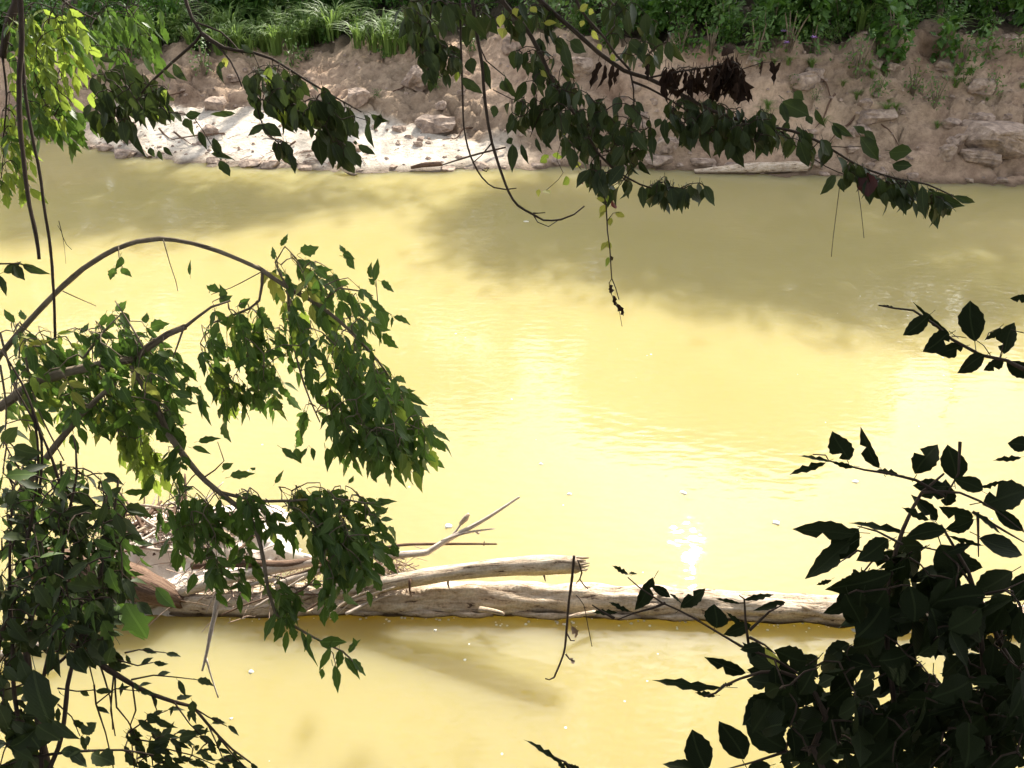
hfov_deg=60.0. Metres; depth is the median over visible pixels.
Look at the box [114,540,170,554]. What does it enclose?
driftwood stick
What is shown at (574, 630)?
hanging twig
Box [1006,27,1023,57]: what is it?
bank weed
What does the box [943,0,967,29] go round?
weed bush
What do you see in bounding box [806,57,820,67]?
grass tuft
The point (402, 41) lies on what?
grass clump
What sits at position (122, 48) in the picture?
weed bush
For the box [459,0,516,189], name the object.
hanging vine
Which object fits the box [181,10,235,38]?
grass clump
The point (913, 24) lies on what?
weed bush
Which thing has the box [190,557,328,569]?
driftwood pole
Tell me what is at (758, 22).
weed bush
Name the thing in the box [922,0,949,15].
weed bush
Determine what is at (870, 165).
rock
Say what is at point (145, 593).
root stump
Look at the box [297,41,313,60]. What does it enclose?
bank weed
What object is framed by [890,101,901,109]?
grass tuft
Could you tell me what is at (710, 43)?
bank weed
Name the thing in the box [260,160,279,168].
rock
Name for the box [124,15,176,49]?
grass clump
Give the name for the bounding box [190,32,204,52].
weed bush
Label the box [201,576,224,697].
hanging stick
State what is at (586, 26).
weed bush
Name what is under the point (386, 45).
grass clump
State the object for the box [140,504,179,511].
driftwood stick
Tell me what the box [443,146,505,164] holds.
stranded branch
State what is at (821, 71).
rock
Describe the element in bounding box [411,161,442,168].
stranded branch
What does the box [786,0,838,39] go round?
weed bush
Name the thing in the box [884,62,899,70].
rock
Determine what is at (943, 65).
rock
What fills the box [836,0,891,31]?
bush
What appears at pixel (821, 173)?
rock
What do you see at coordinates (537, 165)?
rock
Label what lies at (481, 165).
rock
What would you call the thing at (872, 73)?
grass tuft
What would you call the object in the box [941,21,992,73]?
bank weed
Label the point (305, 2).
weed bush
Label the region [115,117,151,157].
stranded branch
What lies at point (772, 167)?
stranded log
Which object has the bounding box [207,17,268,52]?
grass clump
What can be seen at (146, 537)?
driftwood stick
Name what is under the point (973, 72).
bank weed
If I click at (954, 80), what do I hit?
grass tuft
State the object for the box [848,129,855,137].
rock
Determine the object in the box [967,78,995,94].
rock
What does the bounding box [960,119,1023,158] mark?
rock
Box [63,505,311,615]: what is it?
silt heap
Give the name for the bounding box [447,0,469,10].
weed bush
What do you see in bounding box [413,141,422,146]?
rock
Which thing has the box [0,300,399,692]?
boxelder sapling
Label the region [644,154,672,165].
rock
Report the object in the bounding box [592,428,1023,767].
dark shrub
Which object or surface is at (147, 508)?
driftwood stick
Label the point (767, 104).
grass tuft
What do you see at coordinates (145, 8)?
weed bush
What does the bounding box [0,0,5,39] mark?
weed bush
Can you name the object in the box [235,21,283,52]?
grass clump
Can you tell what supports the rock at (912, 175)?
on the ground
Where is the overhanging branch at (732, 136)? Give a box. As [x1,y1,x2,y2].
[416,0,974,228]
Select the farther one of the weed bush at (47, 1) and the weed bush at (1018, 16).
the weed bush at (47, 1)
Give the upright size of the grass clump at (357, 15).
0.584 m
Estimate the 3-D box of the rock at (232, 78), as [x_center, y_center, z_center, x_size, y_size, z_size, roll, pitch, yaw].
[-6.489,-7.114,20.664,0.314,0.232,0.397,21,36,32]
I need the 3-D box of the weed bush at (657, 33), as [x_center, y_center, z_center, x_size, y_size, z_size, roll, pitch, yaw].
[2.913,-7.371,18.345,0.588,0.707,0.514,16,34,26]
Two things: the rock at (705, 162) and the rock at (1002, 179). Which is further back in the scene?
the rock at (705, 162)
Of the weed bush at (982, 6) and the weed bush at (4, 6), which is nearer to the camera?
the weed bush at (982, 6)
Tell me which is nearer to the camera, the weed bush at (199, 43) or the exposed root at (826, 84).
the exposed root at (826, 84)
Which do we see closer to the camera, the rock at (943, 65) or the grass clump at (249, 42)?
the rock at (943, 65)
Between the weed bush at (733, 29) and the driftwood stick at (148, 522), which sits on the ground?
the weed bush at (733, 29)
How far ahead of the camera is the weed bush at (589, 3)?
20.02 m
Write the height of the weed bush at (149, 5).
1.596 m
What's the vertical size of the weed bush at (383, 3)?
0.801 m
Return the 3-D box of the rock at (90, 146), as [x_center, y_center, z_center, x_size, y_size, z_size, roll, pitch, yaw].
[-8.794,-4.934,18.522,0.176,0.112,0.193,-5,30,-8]
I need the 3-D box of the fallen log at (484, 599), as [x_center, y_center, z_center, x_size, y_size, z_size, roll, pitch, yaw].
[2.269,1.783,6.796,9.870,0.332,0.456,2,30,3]
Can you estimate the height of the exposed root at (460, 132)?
0.205 m
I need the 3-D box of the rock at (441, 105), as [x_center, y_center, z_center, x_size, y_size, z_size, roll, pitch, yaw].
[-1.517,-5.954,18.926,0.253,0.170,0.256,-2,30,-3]
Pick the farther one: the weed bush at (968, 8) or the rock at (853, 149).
the weed bush at (968, 8)
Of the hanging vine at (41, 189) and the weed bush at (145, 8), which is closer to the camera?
the hanging vine at (41, 189)
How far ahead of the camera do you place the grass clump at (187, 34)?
21.00 m
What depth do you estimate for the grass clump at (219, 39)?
21.03 m
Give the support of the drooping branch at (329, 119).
attached to the bank tree
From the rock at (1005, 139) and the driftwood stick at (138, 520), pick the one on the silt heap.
the driftwood stick at (138, 520)
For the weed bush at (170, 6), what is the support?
on the ground
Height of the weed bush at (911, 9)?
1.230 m
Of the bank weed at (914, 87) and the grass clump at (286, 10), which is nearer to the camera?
the bank weed at (914, 87)
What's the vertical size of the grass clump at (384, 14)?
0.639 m
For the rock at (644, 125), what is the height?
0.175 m
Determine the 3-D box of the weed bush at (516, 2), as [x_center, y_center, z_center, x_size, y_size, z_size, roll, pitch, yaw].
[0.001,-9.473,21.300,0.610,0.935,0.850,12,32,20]
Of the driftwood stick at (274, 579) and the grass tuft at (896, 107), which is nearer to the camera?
the driftwood stick at (274, 579)
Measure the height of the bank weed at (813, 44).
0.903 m
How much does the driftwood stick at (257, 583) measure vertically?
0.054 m
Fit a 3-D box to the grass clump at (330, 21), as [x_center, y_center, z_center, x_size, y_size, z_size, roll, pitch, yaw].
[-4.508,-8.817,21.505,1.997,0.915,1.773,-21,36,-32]
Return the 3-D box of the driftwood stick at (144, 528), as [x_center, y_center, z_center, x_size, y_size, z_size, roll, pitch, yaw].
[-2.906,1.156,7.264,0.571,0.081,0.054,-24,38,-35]
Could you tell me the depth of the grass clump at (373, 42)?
20.74 m
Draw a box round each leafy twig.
[525,740,578,767]
[878,294,1023,378]
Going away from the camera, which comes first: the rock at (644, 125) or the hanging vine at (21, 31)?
the hanging vine at (21, 31)
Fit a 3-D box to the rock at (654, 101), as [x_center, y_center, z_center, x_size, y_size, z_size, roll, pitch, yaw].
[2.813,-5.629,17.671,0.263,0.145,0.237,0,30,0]
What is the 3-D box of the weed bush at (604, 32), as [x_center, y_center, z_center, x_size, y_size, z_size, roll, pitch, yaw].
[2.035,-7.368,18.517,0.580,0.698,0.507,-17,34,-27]
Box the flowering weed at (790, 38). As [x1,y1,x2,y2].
[773,0,820,54]
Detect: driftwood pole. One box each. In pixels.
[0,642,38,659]
[134,559,312,608]
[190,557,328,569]
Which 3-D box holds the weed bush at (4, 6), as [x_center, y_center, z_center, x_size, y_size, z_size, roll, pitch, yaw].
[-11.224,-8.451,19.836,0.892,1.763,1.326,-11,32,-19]
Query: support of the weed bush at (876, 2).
on the ground
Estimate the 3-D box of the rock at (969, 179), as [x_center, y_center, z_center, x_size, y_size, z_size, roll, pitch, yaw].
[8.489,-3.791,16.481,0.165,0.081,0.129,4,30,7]
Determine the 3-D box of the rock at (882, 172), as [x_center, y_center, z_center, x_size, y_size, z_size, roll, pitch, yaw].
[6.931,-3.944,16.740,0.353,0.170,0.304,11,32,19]
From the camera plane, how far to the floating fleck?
7.86 m
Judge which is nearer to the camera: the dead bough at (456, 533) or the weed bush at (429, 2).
the dead bough at (456, 533)
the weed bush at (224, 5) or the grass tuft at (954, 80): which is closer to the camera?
the grass tuft at (954, 80)
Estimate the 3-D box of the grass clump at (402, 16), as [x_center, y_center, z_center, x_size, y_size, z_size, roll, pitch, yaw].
[-2.239,-8.049,20.155,1.949,0.893,1.731,-13,32,-21]
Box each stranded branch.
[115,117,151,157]
[171,133,224,139]
[334,164,356,175]
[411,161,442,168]
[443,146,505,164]
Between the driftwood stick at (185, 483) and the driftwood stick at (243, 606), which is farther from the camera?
the driftwood stick at (185, 483)
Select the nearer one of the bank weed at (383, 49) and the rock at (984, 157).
the rock at (984, 157)
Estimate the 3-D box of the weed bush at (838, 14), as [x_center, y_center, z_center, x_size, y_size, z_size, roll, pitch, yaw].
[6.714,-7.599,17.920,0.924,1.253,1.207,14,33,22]
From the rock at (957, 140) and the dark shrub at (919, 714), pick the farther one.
the rock at (957, 140)
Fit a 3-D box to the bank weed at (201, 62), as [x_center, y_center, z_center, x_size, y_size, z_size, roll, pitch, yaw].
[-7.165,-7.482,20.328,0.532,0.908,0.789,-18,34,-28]
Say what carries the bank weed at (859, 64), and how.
on the ground
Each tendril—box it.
[58,222,71,260]
[831,187,839,256]
[857,187,863,235]
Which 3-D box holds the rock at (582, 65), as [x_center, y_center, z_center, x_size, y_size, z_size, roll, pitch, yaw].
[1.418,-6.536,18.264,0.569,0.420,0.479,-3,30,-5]
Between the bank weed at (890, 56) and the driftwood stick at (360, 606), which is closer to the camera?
the driftwood stick at (360, 606)
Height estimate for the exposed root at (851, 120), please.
0.612 m
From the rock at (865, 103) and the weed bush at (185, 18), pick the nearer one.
the rock at (865, 103)
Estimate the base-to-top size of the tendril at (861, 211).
0.154 m
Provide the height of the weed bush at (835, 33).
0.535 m
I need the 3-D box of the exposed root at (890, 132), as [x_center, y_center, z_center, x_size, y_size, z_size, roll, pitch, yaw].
[7.154,-4.843,17.008,0.726,0.572,0.058,26,39,37]
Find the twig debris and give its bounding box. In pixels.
[56,496,433,631]
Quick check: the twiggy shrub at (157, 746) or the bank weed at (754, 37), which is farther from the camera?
the bank weed at (754, 37)
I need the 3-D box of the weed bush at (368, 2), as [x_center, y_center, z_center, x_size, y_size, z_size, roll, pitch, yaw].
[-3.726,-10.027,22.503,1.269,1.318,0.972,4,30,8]
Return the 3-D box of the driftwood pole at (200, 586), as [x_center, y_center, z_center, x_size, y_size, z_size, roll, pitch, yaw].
[-2.289,1.584,6.920,1.529,0.391,0.152,-6,30,-10]
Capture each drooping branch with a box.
[83,0,388,175]
[394,0,514,96]
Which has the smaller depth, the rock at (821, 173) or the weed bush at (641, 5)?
the rock at (821, 173)
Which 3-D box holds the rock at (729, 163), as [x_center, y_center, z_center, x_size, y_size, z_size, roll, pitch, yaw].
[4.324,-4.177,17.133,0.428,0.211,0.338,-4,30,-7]
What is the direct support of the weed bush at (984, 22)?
on the ground
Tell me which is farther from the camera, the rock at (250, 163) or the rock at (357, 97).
the rock at (357, 97)
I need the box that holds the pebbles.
[57,0,1023,178]
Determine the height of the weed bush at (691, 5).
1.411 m
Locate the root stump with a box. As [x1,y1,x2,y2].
[28,547,185,608]
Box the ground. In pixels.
[0,0,1023,186]
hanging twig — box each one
[545,555,578,679]
[576,560,591,645]
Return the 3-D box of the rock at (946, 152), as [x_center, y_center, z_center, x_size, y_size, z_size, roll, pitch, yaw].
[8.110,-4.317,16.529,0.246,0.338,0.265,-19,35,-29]
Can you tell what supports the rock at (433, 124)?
on the ground
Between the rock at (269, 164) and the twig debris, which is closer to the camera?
the twig debris
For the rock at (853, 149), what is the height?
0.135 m
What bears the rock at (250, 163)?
on the ground
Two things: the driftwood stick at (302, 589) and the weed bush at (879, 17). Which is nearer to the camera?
the driftwood stick at (302, 589)
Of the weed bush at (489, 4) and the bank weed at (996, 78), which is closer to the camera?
the bank weed at (996, 78)
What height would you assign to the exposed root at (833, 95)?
0.621 m
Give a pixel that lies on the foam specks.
(571, 621)
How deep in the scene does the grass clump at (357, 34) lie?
20.77 m
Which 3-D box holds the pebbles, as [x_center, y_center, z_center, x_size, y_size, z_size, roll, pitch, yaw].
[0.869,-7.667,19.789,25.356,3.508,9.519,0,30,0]
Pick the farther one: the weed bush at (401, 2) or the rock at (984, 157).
the weed bush at (401, 2)
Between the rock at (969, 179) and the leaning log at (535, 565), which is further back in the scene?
the rock at (969, 179)
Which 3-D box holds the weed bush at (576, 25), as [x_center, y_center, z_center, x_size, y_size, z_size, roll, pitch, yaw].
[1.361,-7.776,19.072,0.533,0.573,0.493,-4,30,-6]
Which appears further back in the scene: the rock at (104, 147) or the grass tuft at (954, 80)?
the rock at (104, 147)
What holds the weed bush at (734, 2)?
on the ground
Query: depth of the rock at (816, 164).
16.88 m
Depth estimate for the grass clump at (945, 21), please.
17.51 m
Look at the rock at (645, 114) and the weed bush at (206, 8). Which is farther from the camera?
the weed bush at (206, 8)
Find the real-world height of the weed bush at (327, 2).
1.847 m
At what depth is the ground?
17.91 m
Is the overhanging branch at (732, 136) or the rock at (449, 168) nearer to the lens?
the overhanging branch at (732, 136)
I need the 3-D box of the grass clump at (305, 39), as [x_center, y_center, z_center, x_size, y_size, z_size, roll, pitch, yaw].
[-4.987,-8.753,21.783,1.704,0.879,1.920,8,31,13]
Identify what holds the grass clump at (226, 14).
on the ground
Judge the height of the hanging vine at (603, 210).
0.506 m
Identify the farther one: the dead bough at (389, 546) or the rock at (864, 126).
the rock at (864, 126)
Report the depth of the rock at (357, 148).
17.78 m
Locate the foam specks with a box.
[229,315,991,761]
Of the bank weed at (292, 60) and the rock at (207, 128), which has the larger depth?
the bank weed at (292, 60)
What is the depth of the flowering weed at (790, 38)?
16.98 m
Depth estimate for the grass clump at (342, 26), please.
22.09 m
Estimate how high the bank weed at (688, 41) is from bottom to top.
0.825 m
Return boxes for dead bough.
[274,496,519,588]
[281,541,496,578]
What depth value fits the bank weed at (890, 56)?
17.20 m
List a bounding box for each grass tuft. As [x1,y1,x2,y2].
[763,98,774,108]
[781,56,795,65]
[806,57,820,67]
[851,90,865,99]
[860,67,878,78]
[877,101,900,108]
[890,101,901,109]
[947,76,967,87]
[951,65,965,76]
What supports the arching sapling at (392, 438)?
on the ground
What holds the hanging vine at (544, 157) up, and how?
hanging from the overhanging branch at (732, 136)
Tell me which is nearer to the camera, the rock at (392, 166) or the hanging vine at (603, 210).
the hanging vine at (603, 210)
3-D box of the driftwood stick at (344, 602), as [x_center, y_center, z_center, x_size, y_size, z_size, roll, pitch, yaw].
[-1.240,1.658,6.741,0.347,0.138,0.047,-13,33,-22]
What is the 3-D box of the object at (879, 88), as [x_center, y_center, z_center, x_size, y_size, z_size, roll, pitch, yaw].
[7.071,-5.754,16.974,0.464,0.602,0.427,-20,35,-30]
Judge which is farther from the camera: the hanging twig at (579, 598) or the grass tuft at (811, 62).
the grass tuft at (811, 62)
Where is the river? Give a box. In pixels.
[0,136,1023,767]
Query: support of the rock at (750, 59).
on the ground
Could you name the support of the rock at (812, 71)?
on the ground
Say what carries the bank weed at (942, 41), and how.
on the ground
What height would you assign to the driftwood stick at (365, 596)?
0.184 m
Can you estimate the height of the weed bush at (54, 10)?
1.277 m
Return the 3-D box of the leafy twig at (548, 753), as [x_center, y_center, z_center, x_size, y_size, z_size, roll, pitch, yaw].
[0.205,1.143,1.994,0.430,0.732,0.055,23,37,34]
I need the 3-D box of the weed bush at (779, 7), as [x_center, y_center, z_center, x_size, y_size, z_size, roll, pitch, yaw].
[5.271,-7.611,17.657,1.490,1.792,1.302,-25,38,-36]
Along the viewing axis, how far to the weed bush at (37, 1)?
21.44 m
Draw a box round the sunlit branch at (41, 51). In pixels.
[0,0,168,208]
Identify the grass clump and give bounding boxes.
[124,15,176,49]
[147,0,205,41]
[165,19,210,47]
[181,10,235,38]
[190,21,249,55]
[192,0,257,39]
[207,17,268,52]
[210,1,248,27]
[221,30,263,56]
[225,0,292,24]
[235,11,274,40]
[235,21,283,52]
[241,17,301,55]
[249,4,314,37]
[258,7,343,47]
[267,18,320,50]
[272,0,299,19]
[274,1,329,31]
[284,11,351,42]
[287,0,372,40]
[299,0,369,32]
[325,18,376,48]
[330,8,379,27]
[349,23,394,52]
[351,14,399,56]
[356,7,399,35]
[373,7,437,49]
[377,24,409,53]
[920,12,979,39]
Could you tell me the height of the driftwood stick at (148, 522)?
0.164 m
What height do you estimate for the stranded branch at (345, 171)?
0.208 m
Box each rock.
[87,144,95,149]
[96,143,113,150]
[114,149,131,158]
[200,124,218,136]
[204,96,226,110]
[206,156,225,164]
[227,74,241,81]
[238,159,260,167]
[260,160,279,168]
[298,165,311,170]
[347,87,370,108]
[353,143,360,151]
[389,164,397,168]
[391,125,405,132]
[401,65,427,91]
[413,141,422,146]
[414,114,455,133]
[435,100,446,109]
[441,165,454,171]
[473,161,488,168]
[501,35,526,53]
[531,163,542,167]
[551,158,559,164]
[571,57,593,76]
[630,84,641,93]
[634,121,646,128]
[640,111,648,118]
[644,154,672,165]
[650,98,657,105]
[656,136,678,153]
[690,158,716,167]
[724,162,736,165]
[745,54,759,65]
[790,72,817,90]
[804,67,824,82]
[806,69,818,74]
[807,129,817,134]
[810,159,822,169]
[818,171,829,175]
[847,145,859,152]
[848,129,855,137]
[851,123,871,136]
[856,108,897,124]
[857,98,872,108]
[864,162,874,168]
[870,171,889,178]
[872,60,882,68]
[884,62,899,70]
[906,172,918,178]
[934,59,954,71]
[938,144,957,161]
[941,117,961,128]
[946,133,967,146]
[958,148,1001,166]
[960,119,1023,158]
[965,178,973,182]
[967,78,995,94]
[968,112,995,120]
[996,177,1007,181]
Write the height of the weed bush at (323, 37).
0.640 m
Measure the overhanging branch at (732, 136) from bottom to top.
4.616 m
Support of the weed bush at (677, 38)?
on the ground
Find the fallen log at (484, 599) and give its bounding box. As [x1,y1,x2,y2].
[168,581,1023,627]
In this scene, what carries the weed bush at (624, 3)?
on the ground
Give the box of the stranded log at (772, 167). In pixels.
[694,161,810,173]
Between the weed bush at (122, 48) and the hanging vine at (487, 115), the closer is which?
the hanging vine at (487, 115)
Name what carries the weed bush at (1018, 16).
on the ground
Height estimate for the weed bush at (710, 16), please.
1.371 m
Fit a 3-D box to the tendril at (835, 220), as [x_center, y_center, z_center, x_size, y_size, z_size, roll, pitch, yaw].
[1.112,-0.560,3.050,0.004,0.213,0.127,7,31,12]
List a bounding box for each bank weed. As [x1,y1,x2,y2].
[114,35,140,65]
[188,35,213,75]
[277,38,301,67]
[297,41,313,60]
[377,34,396,58]
[462,36,480,51]
[667,16,704,55]
[690,9,731,60]
[736,11,777,65]
[797,11,832,54]
[810,84,822,100]
[830,22,884,80]
[863,0,921,57]
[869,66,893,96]
[876,19,916,76]
[902,58,935,99]
[915,70,953,110]
[929,13,965,63]
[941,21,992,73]
[955,66,975,85]
[973,20,1004,59]
[977,64,1010,96]
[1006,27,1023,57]
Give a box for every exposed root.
[173,131,191,144]
[442,127,472,139]
[808,66,830,95]
[814,93,835,128]
[829,115,854,141]
[881,123,898,145]
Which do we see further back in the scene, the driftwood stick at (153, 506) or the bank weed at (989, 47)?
the bank weed at (989, 47)
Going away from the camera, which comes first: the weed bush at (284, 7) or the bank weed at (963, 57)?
the bank weed at (963, 57)
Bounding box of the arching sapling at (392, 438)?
[0,234,451,492]
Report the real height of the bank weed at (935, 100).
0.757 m
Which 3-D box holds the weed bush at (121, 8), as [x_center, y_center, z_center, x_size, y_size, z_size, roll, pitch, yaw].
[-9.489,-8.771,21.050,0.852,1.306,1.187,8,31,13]
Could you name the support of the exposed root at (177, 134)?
on the ground
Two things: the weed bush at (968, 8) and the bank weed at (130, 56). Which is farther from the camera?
the bank weed at (130, 56)
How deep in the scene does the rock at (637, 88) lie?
17.70 m
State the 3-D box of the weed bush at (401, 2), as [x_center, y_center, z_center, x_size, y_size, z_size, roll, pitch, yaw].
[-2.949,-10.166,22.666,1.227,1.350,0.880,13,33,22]
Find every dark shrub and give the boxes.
[0,262,175,767]
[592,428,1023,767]
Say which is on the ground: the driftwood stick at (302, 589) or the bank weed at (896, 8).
the bank weed at (896, 8)
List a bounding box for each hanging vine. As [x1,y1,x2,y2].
[16,0,40,258]
[22,59,56,338]
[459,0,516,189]
[471,0,584,226]
[536,133,582,196]
[596,160,624,324]
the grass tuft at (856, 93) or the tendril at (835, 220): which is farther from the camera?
the grass tuft at (856, 93)
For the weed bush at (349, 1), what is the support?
on the ground
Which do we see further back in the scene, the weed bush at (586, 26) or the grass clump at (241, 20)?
the grass clump at (241, 20)
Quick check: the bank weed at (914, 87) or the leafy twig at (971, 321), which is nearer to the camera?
the leafy twig at (971, 321)
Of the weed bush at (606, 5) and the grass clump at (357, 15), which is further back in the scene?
the grass clump at (357, 15)
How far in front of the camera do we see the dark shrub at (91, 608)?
2.29 m
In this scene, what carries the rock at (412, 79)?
on the ground
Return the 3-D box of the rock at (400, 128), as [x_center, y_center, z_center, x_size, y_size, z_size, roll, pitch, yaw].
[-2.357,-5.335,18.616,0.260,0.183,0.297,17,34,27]
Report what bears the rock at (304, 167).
on the ground
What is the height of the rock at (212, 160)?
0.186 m
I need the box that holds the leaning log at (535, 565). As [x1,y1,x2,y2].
[299,555,588,602]
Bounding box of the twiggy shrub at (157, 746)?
[23,621,257,767]
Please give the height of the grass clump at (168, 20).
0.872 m
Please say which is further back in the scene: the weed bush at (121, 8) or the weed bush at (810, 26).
the weed bush at (121, 8)
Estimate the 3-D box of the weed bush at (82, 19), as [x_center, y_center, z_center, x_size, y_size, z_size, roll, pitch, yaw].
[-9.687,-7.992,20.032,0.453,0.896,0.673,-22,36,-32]
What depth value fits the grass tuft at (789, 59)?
17.15 m
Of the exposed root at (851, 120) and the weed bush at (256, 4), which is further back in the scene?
the weed bush at (256, 4)
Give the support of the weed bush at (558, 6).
on the ground
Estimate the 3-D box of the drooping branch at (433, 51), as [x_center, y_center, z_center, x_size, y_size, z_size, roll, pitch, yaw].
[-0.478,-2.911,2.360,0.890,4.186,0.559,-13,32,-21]
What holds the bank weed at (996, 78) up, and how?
on the ground
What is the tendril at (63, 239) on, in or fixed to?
attached to the arching sapling at (392, 438)
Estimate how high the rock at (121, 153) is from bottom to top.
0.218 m
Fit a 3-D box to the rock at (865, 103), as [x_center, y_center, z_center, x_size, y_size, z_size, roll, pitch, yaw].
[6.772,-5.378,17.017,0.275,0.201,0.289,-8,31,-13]
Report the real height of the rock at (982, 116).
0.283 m
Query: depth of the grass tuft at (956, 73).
17.19 m
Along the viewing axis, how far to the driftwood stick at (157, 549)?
7.06 m
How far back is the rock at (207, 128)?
18.47 m
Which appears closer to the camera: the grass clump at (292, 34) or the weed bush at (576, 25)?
the weed bush at (576, 25)
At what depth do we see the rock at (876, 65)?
17.33 m
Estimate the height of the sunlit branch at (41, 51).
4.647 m
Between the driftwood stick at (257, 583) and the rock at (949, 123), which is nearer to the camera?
the driftwood stick at (257, 583)
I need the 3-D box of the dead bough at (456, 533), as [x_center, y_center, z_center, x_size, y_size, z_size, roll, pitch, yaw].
[-0.871,1.248,6.832,1.939,0.566,0.182,-5,30,-9]
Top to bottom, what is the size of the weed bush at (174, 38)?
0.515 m
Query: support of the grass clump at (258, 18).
on the ground
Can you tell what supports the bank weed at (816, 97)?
on the ground
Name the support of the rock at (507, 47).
on the ground
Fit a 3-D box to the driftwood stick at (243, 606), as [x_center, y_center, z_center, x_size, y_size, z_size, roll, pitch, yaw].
[-1.972,1.670,6.754,0.498,0.171,0.023,-5,30,-8]
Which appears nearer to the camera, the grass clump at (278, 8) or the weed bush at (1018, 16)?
the weed bush at (1018, 16)
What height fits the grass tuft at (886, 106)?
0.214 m
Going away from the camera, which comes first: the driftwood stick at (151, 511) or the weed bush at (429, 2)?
the driftwood stick at (151, 511)
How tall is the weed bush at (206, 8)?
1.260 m
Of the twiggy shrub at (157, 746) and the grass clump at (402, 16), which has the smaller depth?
the twiggy shrub at (157, 746)
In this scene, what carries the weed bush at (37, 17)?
on the ground
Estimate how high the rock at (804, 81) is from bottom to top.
0.312 m
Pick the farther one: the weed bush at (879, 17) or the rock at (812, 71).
the weed bush at (879, 17)
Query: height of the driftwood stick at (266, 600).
0.205 m
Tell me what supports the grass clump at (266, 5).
on the ground
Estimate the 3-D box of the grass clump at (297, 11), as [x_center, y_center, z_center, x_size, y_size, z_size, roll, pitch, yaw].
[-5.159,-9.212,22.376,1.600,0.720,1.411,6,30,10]
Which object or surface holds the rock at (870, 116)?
on the ground
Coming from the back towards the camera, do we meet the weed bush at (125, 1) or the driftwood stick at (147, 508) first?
the weed bush at (125, 1)
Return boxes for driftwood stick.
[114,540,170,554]
[119,492,155,555]
[125,519,165,538]
[127,499,183,512]
[130,522,165,544]
[133,500,162,526]
[138,516,171,534]
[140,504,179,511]
[141,547,180,553]
[184,473,186,498]
[221,597,268,615]
[250,579,274,586]
[254,576,303,608]
[271,577,310,592]
[295,578,315,593]
[329,590,370,616]
[336,586,395,605]
[345,594,389,614]
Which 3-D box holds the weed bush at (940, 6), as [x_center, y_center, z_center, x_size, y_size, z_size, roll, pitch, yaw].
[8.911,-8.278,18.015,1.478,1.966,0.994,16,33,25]
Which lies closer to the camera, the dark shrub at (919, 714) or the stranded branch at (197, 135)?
the dark shrub at (919, 714)
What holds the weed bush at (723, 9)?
on the ground
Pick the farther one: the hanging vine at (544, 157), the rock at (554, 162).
the rock at (554, 162)
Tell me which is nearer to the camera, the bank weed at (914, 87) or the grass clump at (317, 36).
the bank weed at (914, 87)
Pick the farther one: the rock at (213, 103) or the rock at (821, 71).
the rock at (213, 103)
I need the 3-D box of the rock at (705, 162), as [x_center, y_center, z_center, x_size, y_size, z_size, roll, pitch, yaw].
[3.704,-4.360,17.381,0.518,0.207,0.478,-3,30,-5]
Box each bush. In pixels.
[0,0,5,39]
[0,0,30,36]
[8,0,45,39]
[27,0,62,22]
[29,0,68,38]
[33,0,69,23]
[66,0,122,42]
[74,8,92,46]
[86,0,133,34]
[103,0,130,10]
[111,40,134,55]
[132,0,159,47]
[138,0,176,16]
[142,0,187,40]
[158,29,179,44]
[171,0,194,29]
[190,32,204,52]
[193,0,219,12]
[208,0,243,26]
[231,0,274,25]
[274,0,299,23]
[285,0,327,16]
[317,0,341,14]
[317,18,335,43]
[334,0,359,17]
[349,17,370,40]
[354,0,381,12]
[373,0,385,6]
[385,0,407,15]
[421,0,443,5]
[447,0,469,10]
[468,0,497,14]
[508,0,520,6]
[520,0,571,30]
[563,0,591,34]
[565,10,587,32]
[579,0,598,12]
[584,0,642,38]
[598,0,630,25]
[599,21,622,47]
[625,0,670,31]
[636,9,663,40]
[643,0,682,32]
[670,13,694,47]
[673,0,717,26]
[686,0,726,23]
[697,0,761,44]
[708,0,748,23]
[719,5,754,43]
[745,0,774,50]
[749,0,807,35]
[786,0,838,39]
[800,1,827,43]
[821,0,865,38]
[824,17,850,44]
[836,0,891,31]
[850,0,892,22]
[866,8,888,26]
[894,0,927,23]
[906,6,923,30]
[918,0,967,19]
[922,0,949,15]
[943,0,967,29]
[957,0,976,18]
[966,0,1005,20]
[975,11,1003,37]
[1001,0,1023,26]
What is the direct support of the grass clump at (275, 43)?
on the ground
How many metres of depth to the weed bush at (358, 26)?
21.14 m
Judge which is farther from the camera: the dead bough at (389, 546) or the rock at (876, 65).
the rock at (876, 65)
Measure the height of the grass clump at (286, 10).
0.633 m
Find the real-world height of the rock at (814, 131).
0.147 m
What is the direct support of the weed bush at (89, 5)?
on the ground
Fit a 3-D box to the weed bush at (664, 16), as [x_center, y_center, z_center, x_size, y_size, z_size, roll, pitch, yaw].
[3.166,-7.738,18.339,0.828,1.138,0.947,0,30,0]
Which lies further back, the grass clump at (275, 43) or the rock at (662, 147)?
the grass clump at (275, 43)

